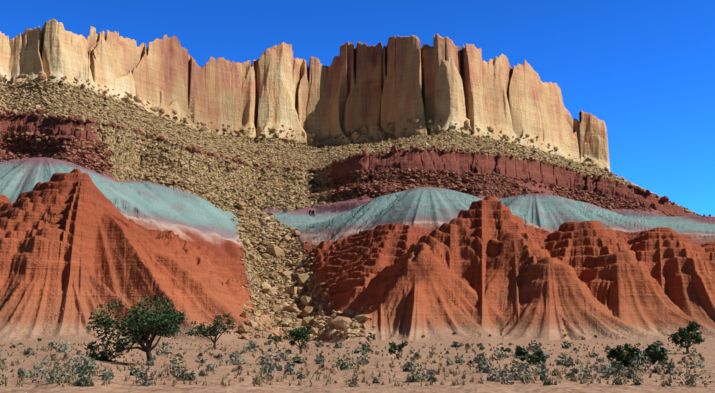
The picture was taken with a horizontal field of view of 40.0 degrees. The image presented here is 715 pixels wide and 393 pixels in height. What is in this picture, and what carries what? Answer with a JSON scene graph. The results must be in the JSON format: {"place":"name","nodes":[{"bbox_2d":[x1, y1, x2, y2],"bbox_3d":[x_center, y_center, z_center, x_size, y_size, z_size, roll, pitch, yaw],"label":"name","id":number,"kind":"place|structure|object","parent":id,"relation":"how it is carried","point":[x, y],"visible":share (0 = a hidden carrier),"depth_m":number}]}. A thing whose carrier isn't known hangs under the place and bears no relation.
{"place":"outdoors","nodes":[
{"label":"outdoors","id":0,"kind":"place"},
{"bbox_2d":[0,19,714,392],"bbox_3d":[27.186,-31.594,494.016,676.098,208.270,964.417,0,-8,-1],"label":"terrain","id":1,"kind":"structure","parent":0,"point":[432,263],"depth_m":325.83},
{"bbox_2d":[0,342,696,386],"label":"grass tufts","id":2,"kind":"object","parent":1,"relation":"on","point":[205,383],"depth_m":40.85},
{"bbox_2d":[0,58,710,385],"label":"scree boulders","id":3,"kind":"object","parent":1,"relation":"on","point":[261,317],"visible":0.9,"depth_m":496.25},
{"bbox_2d":[0,338,712,387],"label":"desert shrubs","id":4,"kind":"object","parent":1,"relation":"on","point":[614,370],"visible":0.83,"depth_m":39.37},
{"bbox_2d":[0,0,714,216],"label":"sky","id":5,"kind":"structure","parent":0,"point":[645,69]}
]}

